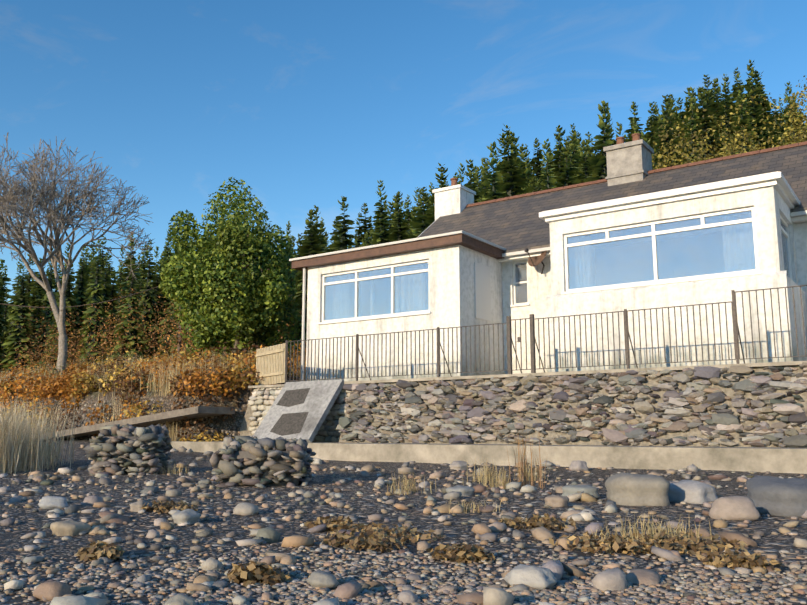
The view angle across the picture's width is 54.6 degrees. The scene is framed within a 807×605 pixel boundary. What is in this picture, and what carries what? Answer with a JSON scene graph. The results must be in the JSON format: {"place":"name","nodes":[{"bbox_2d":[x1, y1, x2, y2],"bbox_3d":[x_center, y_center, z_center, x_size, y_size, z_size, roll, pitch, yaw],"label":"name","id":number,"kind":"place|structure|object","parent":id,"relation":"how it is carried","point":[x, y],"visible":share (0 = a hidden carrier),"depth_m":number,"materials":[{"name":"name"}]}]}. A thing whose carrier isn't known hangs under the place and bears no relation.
{"place":"outdoors","nodes":[
{"label":"outdoors","id":0,"kind":"place"},
{"bbox_2d":[0,376,806,604],"bbox_3d":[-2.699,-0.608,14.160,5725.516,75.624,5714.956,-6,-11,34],"label":"ground","id":1,"kind":"structure","parent":0,"point":[12,542],"depth_m":6.34,"materials":[{"name":"grey gravel"}]},
{"bbox_2d":[0,272,7,371],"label":"conifer","id":2,"kind":"object","parent":1,"relation":"on","point":[3,321],"visible":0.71,"depth_m":53.48,"materials":[{"name":"green plant"}]},
{"bbox_2d":[0,296,7,370],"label":"conifer","id":3,"kind":"object","parent":1,"relation":"on","point":[1,354],"visible":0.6,"depth_m":52.54,"materials":[{"name":"green plant"}]},
{"bbox_2d":[1,288,10,369],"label":"conifer","id":4,"kind":"object","parent":1,"relation":"on","point":[6,318],"visible":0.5,"depth_m":57.98,"materials":[{"name":"green plant"}]},
{"bbox_2d":[0,258,12,310],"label":"conifer","id":5,"kind":"object","parent":1,"relation":"on","point":[5,279],"visible":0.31,"depth_m":80.87,"materials":[{"name":"green plant"}]},
{"bbox_2d":[6,259,22,356],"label":"conifer","id":6,"kind":"object","parent":1,"relation":"on","point":[11,311],"visible":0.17,"depth_m":59.57,"materials":[{"name":"green plant"}]},
{"bbox_2d":[1,261,37,372],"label":"conifer","id":7,"kind":"object","parent":1,"relation":"on","point":[14,339],"visible":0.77,"depth_m":51.61,"materials":[{"name":"green plant"}]},
{"bbox_2d":[19,253,35,308],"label":"conifer","id":8,"kind":"object","parent":1,"relation":"on","point":[30,277],"visible":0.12,"depth_m":63.32,"materials":[{"name":"green plant"}]},
{"bbox_2d":[28,288,44,367],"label":"conifer","id":9,"kind":"object","parent":1,"relation":"on","point":[38,312],"visible":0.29,"depth_m":60.55,"materials":[{"name":"green plant"}]},
{"bbox_2d":[27,258,45,332],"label":"conifer","id":10,"kind":"object","parent":1,"relation":"on","point":[38,286],"visible":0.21,"depth_m":62.47,"materials":[{"name":"green plant"}]},
{"bbox_2d":[35,248,58,363],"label":"conifer","id":11,"kind":"object","parent":1,"relation":"on","point":[47,316],"visible":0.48,"depth_m":56.45,"materials":[{"name":"green plant"}]},
{"bbox_2d":[41,244,74,337],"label":"conifer","id":12,"kind":"object","parent":1,"relation":"on","point":[67,249],"visible":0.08,"depth_m":61.72,"materials":[{"name":"green plant"}]},
{"bbox_2d":[34,257,82,372],"bbox_3d":[-20.758,1.354,47.559,3.030,8.515,3.162,9,-11,-34],"label":"conifer","id":13,"kind":"object","parent":1,"relation":"on","point":[68,295],"visible":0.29,"depth_m":47.45,"materials":[{"name":"green plant"}]},
{"bbox_2d":[42,255,80,357],"bbox_3d":[-22.217,1.373,50.940,2.674,9.138,2.752,4,-10,-22],"label":"conifer","id":14,"kind":"object","parent":1,"relation":"on","point":[57,305],"visible":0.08,"depth_m":51.08,"materials":[{"name":"green plant"}]},
{"bbox_2d":[70,246,90,363],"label":"conifer","id":15,"kind":"object","parent":1,"relation":"on","point":[79,296],"visible":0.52,"depth_m":52.20,"materials":[{"name":"green plant"}]},
{"bbox_2d":[83,261,94,314],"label":"conifer","id":16,"kind":"object","parent":1,"relation":"on","point":[89,293],"visible":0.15,"depth_m":58.09,"materials":[{"name":"green plant"}]},
{"bbox_2d":[0,269,183,358],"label":"power line","id":17,"kind":"object","parent":1,"relation":"on","point":[178,347],"visible":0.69,"depth_m":38.60,"materials":[{"name":"brown"}]},
{"bbox_2d":[79,240,110,365],"bbox_3d":[-17.736,0.693,44.727,2.279,9.054,2.411,2,-12,-17],"label":"conifer","id":18,"kind":"object","parent":1,"relation":"on","point":[97,288],"visible":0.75,"depth_m":44.51,"materials":[{"name":"green plant"}]},
{"bbox_2d":[90,231,112,298],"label":"conifer","id":19,"kind":"object","parent":1,"relation":"on","point":[104,258],"visible":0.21,"depth_m":55.94,"materials":[{"name":"green plant"}]},
{"bbox_2d":[99,254,114,356],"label":"conifer","id":20,"kind":"object","parent":1,"relation":"on","point":[106,290],"visible":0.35,"depth_m":49.16,"materials":[{"name":"green plant"}]},
{"bbox_2d":[104,272,119,355],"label":"conifer","id":21,"kind":"object","parent":1,"relation":"on","point":[112,292],"visible":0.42,"depth_m":49.69,"materials":[{"name":"green plant"}]},
{"bbox_2d":[113,261,124,345],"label":"conifer","id":22,"kind":"object","parent":1,"relation":"on","point":[117,285],"visible":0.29,"depth_m":52.33,"materials":[{"name":"green plant"}]},
{"bbox_2d":[109,235,141,360],"bbox_3d":[-16.413,0.532,46.392,2.599,9.524,2.490,-6,-13,25],"label":"conifer","id":23,"kind":"object","parent":1,"relation":"on","point":[124,285],"visible":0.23,"depth_m":46.75,"materials":[{"name":"green plant"}]},
{"bbox_2d":[83,424,172,474],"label":"rubble block","id":24,"kind":"structure","parent":1,"relation":"on","point":[128,449],"depth_m":11.53,"materials":[{"name":"stone"}]},
{"bbox_2d":[108,260,147,361],"bbox_3d":[-15.027,1.207,42.964,2.534,7.300,2.492,2,-7,-21],"label":"conifer","id":25,"kind":"object","parent":1,"relation":"on","point":[128,301],"visible":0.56,"depth_m":42.84,"materials":[{"name":"green plant"}]},
{"bbox_2d":[40,406,234,440],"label":"slipway ramp","id":26,"kind":"structure","parent":1,"relation":"on","point":[171,416],"depth_m":19.10,"materials":[{"name":"concrete"}]},
{"bbox_2d":[136,267,143,323],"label":"conifer","id":27,"kind":"object","parent":1,"relation":"on","point":[141,284],"visible":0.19,"depth_m":63.96,"materials":[{"name":"green plant"}]},
{"bbox_2d":[135,245,148,292],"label":"conifer","id":28,"kind":"object","parent":1,"relation":"on","point":[142,266],"visible":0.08,"depth_m":77.73,"materials":[{"name":"green plant"}]},
{"bbox_2d":[138,239,160,361],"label":"conifer","id":29,"kind":"object","parent":1,"relation":"on","point":[149,295],"visible":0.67,"depth_m":49.22,"materials":[{"name":"green plant"}]},
{"bbox_2d":[0,280,305,473],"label":"bank bracken and shrubs","id":30,"kind":"object","parent":1,"relation":"on","point":[23,450],"visible":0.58,"depth_m":21.39,"materials":[{"name":"brown plant"}]},
{"bbox_2d":[0,132,154,372],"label":"bare tree","id":31,"kind":"object","parent":30,"relation":"on","point":[10,201],"visible":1,"depth_m":25.86,"materials":[{"name":"grey plant"}]},
{"bbox_2d":[151,261,167,351],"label":"conifer","id":32,"kind":"object","parent":1,"relation":"on","point":[157,290],"visible":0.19,"depth_m":51.73,"materials":[{"name":"green plant"}]},
{"bbox_2d":[152,254,170,330],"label":"conifer","id":33,"kind":"object","parent":1,"relation":"on","point":[161,264],"visible":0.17,"depth_m":55.04,"materials":[{"name":"green plant"}]},
{"bbox_2d":[158,230,173,302],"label":"conifer","id":34,"kind":"object","parent":1,"relation":"on","point":[167,252],"visible":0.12,"depth_m":57.14,"materials":[{"name":"green plant"}]},
{"bbox_2d":[154,235,183,359],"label":"conifer","id":35,"kind":"object","parent":1,"relation":"on","point":[162,337],"visible":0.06,"depth_m":45.44,"materials":[{"name":"green plant"}]},
{"bbox_2d":[162,246,189,355],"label":"conifer","id":36,"kind":"object","parent":1,"relation":"on","point":[171,328],"visible":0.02,"depth_m":44.23,"materials":[{"name":"green plant"}]},
{"bbox_2d":[166,220,191,358],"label":"conifer","id":37,"kind":"object","parent":1,"relation":"on","point":[176,319],"visible":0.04,"depth_m":42.54,"materials":[{"name":"green plant"}]},
{"bbox_2d":[174,238,204,360],"bbox_3d":[-10.676,0.395,40.677,3.321,8.012,3.140,-2,-7,22],"label":"conifer","id":38,"kind":"object","parent":1,"relation":"on","point":[186,340],"visible":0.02,"depth_m":39.95,"materials":[{"name":"green plant"}]},
{"bbox_2d":[159,176,305,361],"bbox_3d":[-5.571,-0.821,26.596,4.936,7.341,5.500,-6,-11,34],"label":"green tree","id":39,"kind":"object","parent":1,"relation":"on","point":[204,285],"depth_m":25.32,"materials":[{"name":"green plant"}]},
{"bbox_2d":[209,436,315,487],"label":"rubble block","id":40,"kind":"structure","parent":1,"relation":"on","point":[254,461],"depth_m":9.40,"materials":[{"name":"stone"}]},
{"bbox_2d":[277,236,298,349],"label":"conifer","id":41,"kind":"object","parent":1,"relation":"on","point":[292,292],"visible":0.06,"depth_m":41.06,"materials":[{"name":"green plant"}]},
{"bbox_2d":[281,209,323,360],"bbox_3d":[-4.157,-0.428,36.200,3.106,8.131,3.023,-5,-13,18],"label":"conifer","id":42,"kind":"object","parent":1,"relation":"on","point":[311,247],"visible":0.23,"depth_m":36.36,"materials":[{"name":"green plant"}]},
{"bbox_2d":[307,205,326,253],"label":"conifer","id":43,"kind":"object","parent":1,"relation":"on","point":[319,225],"visible":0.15,"depth_m":38.85,"materials":[{"name":"green plant"}]},
{"bbox_2d":[327,196,357,250],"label":"conifer","id":44,"kind":"object","parent":1,"relation":"on","point":[343,243],"visible":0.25,"depth_m":36.43,"materials":[{"name":"green plant"}]},
{"bbox_2d":[353,212,363,247],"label":"conifer","id":45,"kind":"object","parent":1,"relation":"on","point":[359,233],"visible":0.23,"depth_m":88.29,"materials":[{"name":"green plant"}]},
{"bbox_2d":[357,203,374,245],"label":"conifer","id":46,"kind":"object","parent":1,"relation":"on","point":[365,228],"visible":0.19,"depth_m":88.74,"materials":[{"name":"green plant"}]},
{"bbox_2d":[369,180,394,244],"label":"conifer","id":47,"kind":"object","parent":1,"relation":"on","point":[381,225],"visible":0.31,"depth_m":36.14,"materials":[{"name":"green plant"}]},
{"bbox_2d":[385,201,397,231],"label":"conifer","id":48,"kind":"object","parent":1,"relation":"on","point":[390,214],"visible":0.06,"depth_m":44.43,"materials":[{"name":"green plant"}]},
{"bbox_2d":[386,191,410,241],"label":"conifer","id":49,"kind":"object","parent":1,"relation":"on","point":[398,230],"visible":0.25,"depth_m":33.34,"materials":[{"name":"green plant"}]},
{"bbox_2d":[0,424,806,604],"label":"beach pebbles","id":50,"kind":"object","parent":1,"relation":"on","point":[612,581],"visible":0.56,"depth_m":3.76,"materials":[{"name":"stone"}]},
{"bbox_2d":[403,195,412,234],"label":"conifer","id":51,"kind":"object","parent":1,"relation":"on","point":[408,217],"visible":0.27,"depth_m":93.19,"materials":[{"name":"green plant"}]},
{"bbox_2d":[406,186,431,238],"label":"conifer","id":52,"kind":"object","parent":1,"relation":"on","point":[422,225],"visible":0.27,"depth_m":36.91,"materials":[{"name":"green plant"}]},
{"bbox_2d":[32,472,806,604],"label":"beach boulders","id":53,"kind":"object","parent":1,"relation":"on","point":[777,496],"visible":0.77,"depth_m":6.16,"materials":[{"name":"stone"}]},
{"bbox_2d":[76,430,781,586],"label":"grass and weeds","id":54,"kind":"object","parent":1,"relation":"on","point":[252,572],"depth_m":4.61,"materials":[{"name":"brown plant"}]},
{"bbox_2d":[420,163,448,233],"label":"conifer","id":55,"kind":"object","parent":1,"relation":"on","point":[430,219],"visible":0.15,"depth_m":32.53,"materials":[{"name":"green plant"}]},
{"bbox_2d":[464,159,483,202],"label":"conifer","id":56,"kind":"object","parent":1,"relation":"on","point":[471,187],"visible":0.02,"depth_m":41.23,"materials":[{"name":"green plant"}]},
{"bbox_2d":[474,166,484,202],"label":"conifer","id":57,"kind":"object","parent":1,"relation":"on","point":[478,179],"visible":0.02,"depth_m":46.86,"materials":[{"name":"green plant"}]},
{"bbox_2d":[480,163,492,197],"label":"conifer","id":58,"kind":"object","parent":1,"relation":"on","point":[484,174],"visible":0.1,"depth_m":53.30,"materials":[{"name":"green plant"}]},
{"bbox_2d":[171,361,806,473],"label":"retaining wall","id":59,"kind":"structure","parent":1,"relation":"on","point":[740,456],"depth_m":13.44,"materials":[{"name":"stone"}]},
{"bbox_2d":[253,379,343,442],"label":"leaning slab","id":60,"kind":"structure","parent":59,"relation":"on","point":[298,410],"depth_m":17.36,"materials":[{"name":"concrete"}]},
{"bbox_2d":[247,362,806,447],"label":"retaining wall stones","id":61,"kind":"object","parent":59,"relation":"on","point":[632,431],"visible":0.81,"depth_m":14.01,"materials":[{"name":"grey stone"}]},
{"bbox_2d":[284,285,806,383],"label":"patio railing","id":62,"kind":"object","parent":59,"relation":"on","point":[736,334],"visible":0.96,"depth_m":15.01,"materials":[{"name":"metal"}]},
{"bbox_2d":[256,343,284,384],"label":"picket gate","id":63,"kind":"structure","parent":62,"relation":"attached to","point":[270,363],"depth_m":19.40,"materials":[{"name":"brown wood"}]},
{"bbox_2d":[482,141,506,200],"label":"conifer","id":64,"kind":"object","parent":1,"relation":"on","point":[493,194],"visible":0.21,"depth_m":31.99,"materials":[{"name":"green plant"}]},
{"bbox_2d":[495,133,517,192],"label":"conifer","id":65,"kind":"object","parent":1,"relation":"on","point":[500,152],"visible":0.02,"depth_m":51.78,"materials":[{"name":"green plant"}]},
{"bbox_2d":[499,124,526,197],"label":"conifer","id":66,"kind":"object","parent":1,"relation":"on","point":[510,182],"visible":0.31,"depth_m":36.47,"materials":[{"name":"green plant"}]},
{"bbox_2d":[497,131,533,196],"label":"conifer","id":67,"kind":"object","parent":1,"relation":"on","point":[529,189],"visible":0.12,"depth_m":48.67,"materials":[{"name":"green plant"}]},
{"bbox_2d":[517,144,531,185],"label":"conifer","id":68,"kind":"object","parent":1,"relation":"on","point":[523,157],"visible":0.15,"depth_m":68.73,"materials":[{"name":"green plant"}]},
{"bbox_2d":[523,157,537,191],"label":"conifer","id":69,"kind":"object","parent":1,"relation":"on","point":[527,171],"visible":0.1,"depth_m":59.78,"materials":[{"name":"green plant"}]},
{"bbox_2d":[529,138,546,190],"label":"conifer","id":70,"kind":"object","parent":1,"relation":"on","point":[537,167],"visible":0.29,"depth_m":94.90,"materials":[{"name":"green plant"}]},
{"bbox_2d":[539,138,560,190],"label":"conifer","id":71,"kind":"object","parent":1,"relation":"on","point":[550,182],"visible":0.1,"depth_m":37.57,"materials":[{"name":"green plant"}]},
{"bbox_2d":[545,125,568,185],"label":"conifer","id":72,"kind":"object","parent":1,"relation":"on","point":[557,163],"visible":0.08,"depth_m":59.20,"materials":[{"name":"green plant"}]},
{"bbox_2d":[551,138,580,188],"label":"conifer","id":73,"kind":"object","parent":1,"relation":"on","point":[565,178],"visible":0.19,"depth_m":42.18,"materials":[{"name":"green plant"}]},
{"bbox_2d":[561,135,579,184],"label":"conifer","id":74,"kind":"object","parent":1,"relation":"on","point":[570,165],"visible":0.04,"depth_m":49.32,"materials":[{"name":"green plant"}]},
{"bbox_2d":[565,131,584,179],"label":"conifer","id":75,"kind":"object","parent":1,"relation":"on","point":[575,156],"visible":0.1,"depth_m":57.50,"materials":[{"name":"green plant"}]},
{"bbox_2d":[578,139,592,182],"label":"conifer","id":76,"kind":"object","parent":1,"relation":"on","point":[586,164],"visible":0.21,"depth_m":54.66,"materials":[{"name":"green plant"}]},
{"bbox_2d":[583,100,614,181],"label":"conifer","id":77,"kind":"object","parent":1,"relation":"on","point":[599,161],"visible":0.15,"depth_m":29.19,"materials":[{"name":"green plant"}]},
{"bbox_2d":[625,102,644,141],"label":"conifer","id":78,"kind":"object","parent":1,"relation":"on","point":[631,131],"visible":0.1,"depth_m":82.05,"materials":[{"name":"green plant"}]},
{"bbox_2d":[644,101,659,138],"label":"conifer","id":79,"kind":"object","parent":1,"relation":"on","point":[654,110],"visible":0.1,"depth_m":84.31,"materials":[{"name":"green plant"}]},
{"bbox_2d":[646,115,657,155],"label":"conifer","id":80,"kind":"object","parent":1,"relation":"on","point":[650,143],"visible":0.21,"depth_m":76.72,"materials":[{"name":"green plant"}]},
{"bbox_2d":[652,113,663,167],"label":"conifer","id":81,"kind":"object","parent":1,"relation":"on","point":[660,121],"visible":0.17,"depth_m":56.01,"materials":[{"name":"green plant"}]},
{"bbox_2d":[652,105,680,167],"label":"conifer","id":82,"kind":"object","parent":1,"relation":"on","point":[669,137],"visible":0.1,"depth_m":51.14,"materials":[{"name":"green plant"}]},
{"bbox_2d":[652,94,683,160],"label":"conifer","id":83,"kind":"object","parent":1,"relation":"on","point":[665,100],"visible":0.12,"depth_m":64.82,"materials":[{"name":"green plant"}]},
{"bbox_2d":[665,104,681,164],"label":"conifer","id":84,"kind":"object","parent":1,"relation":"on","point":[671,116],"visible":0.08,"depth_m":60.24,"materials":[{"name":"green plant"}]},
{"bbox_2d":[675,97,687,147],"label":"conifer","id":85,"kind":"object","parent":1,"relation":"on","point":[681,116],"visible":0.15,"depth_m":87.89,"materials":[{"name":"green plant"}]},
{"bbox_2d":[657,131,718,166],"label":"yellow tree leaves","id":86,"kind":"object","parent":1,"relation":"on","point":[680,149],"depth_m":32.84,"materials":[{"name":"plant"}]},
{"bbox_2d":[682,87,698,148],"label":"conifer","id":87,"kind":"object","parent":1,"relation":"on","point":[686,104],"visible":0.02,"depth_m":85.92,"materials":[{"name":"green plant"}]},
{"bbox_2d":[678,86,703,164],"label":"conifer","id":88,"kind":"object","parent":1,"relation":"on","point":[692,123],"visible":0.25,"depth_m":50.90,"materials":[{"name":"green plant"}]},
{"bbox_2d":[700,74,714,108],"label":"conifer","id":89,"kind":"object","parent":1,"relation":"on","point":[708,82],"visible":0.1,"depth_m":88.97,"materials":[{"name":"green plant"}]},
{"bbox_2d":[653,106,764,167],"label":"yellow tree leaves","id":90,"kind":"object","parent":1,"relation":"on","point":[707,138],"visible":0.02,"depth_m":33.33,"materials":[{"name":"plant"}]},
{"bbox_2d":[693,87,724,156],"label":"conifer","id":91,"kind":"object","parent":1,"relation":"on","point":[706,114],"visible":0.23,"depth_m":55.52,"materials":[{"name":"green plant"}]},
{"bbox_2d":[702,90,722,157],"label":"conifer","id":92,"kind":"object","parent":1,"relation":"on","point":[707,101],"visible":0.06,"depth_m":56.60,"materials":[{"name":"green plant"}]},
{"bbox_2d":[708,81,731,123],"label":"conifer","id":93,"kind":"object","parent":1,"relation":"on","point":[714,105],"visible":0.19,"depth_m":72.03,"materials":[{"name":"green plant"}]},
{"bbox_2d":[647,88,798,168],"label":"deciduous trees","id":94,"kind":"object","parent":1,"relation":"on","point":[711,156],"visible":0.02,"depth_m":33.83,"materials":[{"name":"plant"}]},
{"bbox_2d":[716,74,735,152],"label":"conifer","id":95,"kind":"object","parent":1,"relation":"on","point":[726,102],"visible":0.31,"depth_m":66.58,"materials":[{"name":"green plant"}]},
{"bbox_2d":[729,67,745,117],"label":"conifer","id":96,"kind":"object","parent":1,"relation":"on","point":[735,89],"visible":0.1,"depth_m":89.69,"materials":[{"name":"green plant"}]},
{"bbox_2d":[730,89,755,152],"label":"conifer","id":97,"kind":"object","parent":1,"relation":"on","point":[743,121],"visible":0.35,"depth_m":49.84,"materials":[{"name":"green plant"}]},
{"bbox_2d":[734,97,760,148],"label":"conifer","id":98,"kind":"object","parent":1,"relation":"on","point":[751,120],"visible":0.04,"depth_m":50.44,"materials":[{"name":"green plant"}]},
{"bbox_2d":[734,78,772,153],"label":"conifer","id":99,"kind":"object","parent":1,"relation":"on","point":[756,110],"visible":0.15,"depth_m":53.40,"materials":[{"name":"green plant"}]},
{"bbox_2d":[738,59,770,136],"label":"conifer","id":100,"kind":"object","parent":1,"relation":"on","point":[752,75],"visible":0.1,"depth_m":66.74,"materials":[{"name":"green plant"}]},
{"bbox_2d":[723,113,805,154],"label":"yellow tree leaves","id":101,"kind":"object","parent":1,"relation":"on","point":[755,136],"visible":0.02,"depth_m":37.04,"materials":[{"name":"yellow plant"}]},
{"bbox_2d":[754,71,778,146],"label":"conifer","id":102,"kind":"object","parent":1,"relation":"on","point":[767,103],"visible":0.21,"depth_m":67.10,"materials":[{"name":"green plant"}]},
{"bbox_2d":[762,75,806,146],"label":"yellow tree leaves","id":103,"kind":"object","parent":1,"relation":"on","point":[801,114],"visible":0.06,"depth_m":36.78,"materials":[{"name":"yellow plant"}]},
{"bbox_2d":[776,131,806,146],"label":"yellow tree leaves","id":104,"kind":"object","parent":1,"relation":"on","point":[798,139],"depth_m":31.50,"materials":[{"name":"plant"}]},
{"bbox_2d":[782,81,805,144],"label":"conifer","id":105,"kind":"object","parent":1,"relation":"on","point":[787,97],"visible":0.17,"depth_m":53.84,"materials":[{"name":"green plant"}]},
{"bbox_2d":[0,0,806,302],"label":"sky","id":106,"kind":"structure","parent":0,"point":[308,104],"materials":[{"name":"blue"}]},
{"bbox_2d":[289,133,806,380],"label":"house","id":107,"kind":"structure","parent":0,"point":[632,230],"depth_m":18.36,"materials":[{"name":"paint"}]},
{"bbox_2d":[524,247,545,273],"bbox_3d":[3.301,-1.085,19.456,0.532,0.718,0.555,-2,-10,14],"label":"satellite dish","id":108,"kind":"object","parent":107,"relation":"attached to","point":[534,261],"visible":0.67,"depth_m":19.52,"materials":[{"name":"metal"}]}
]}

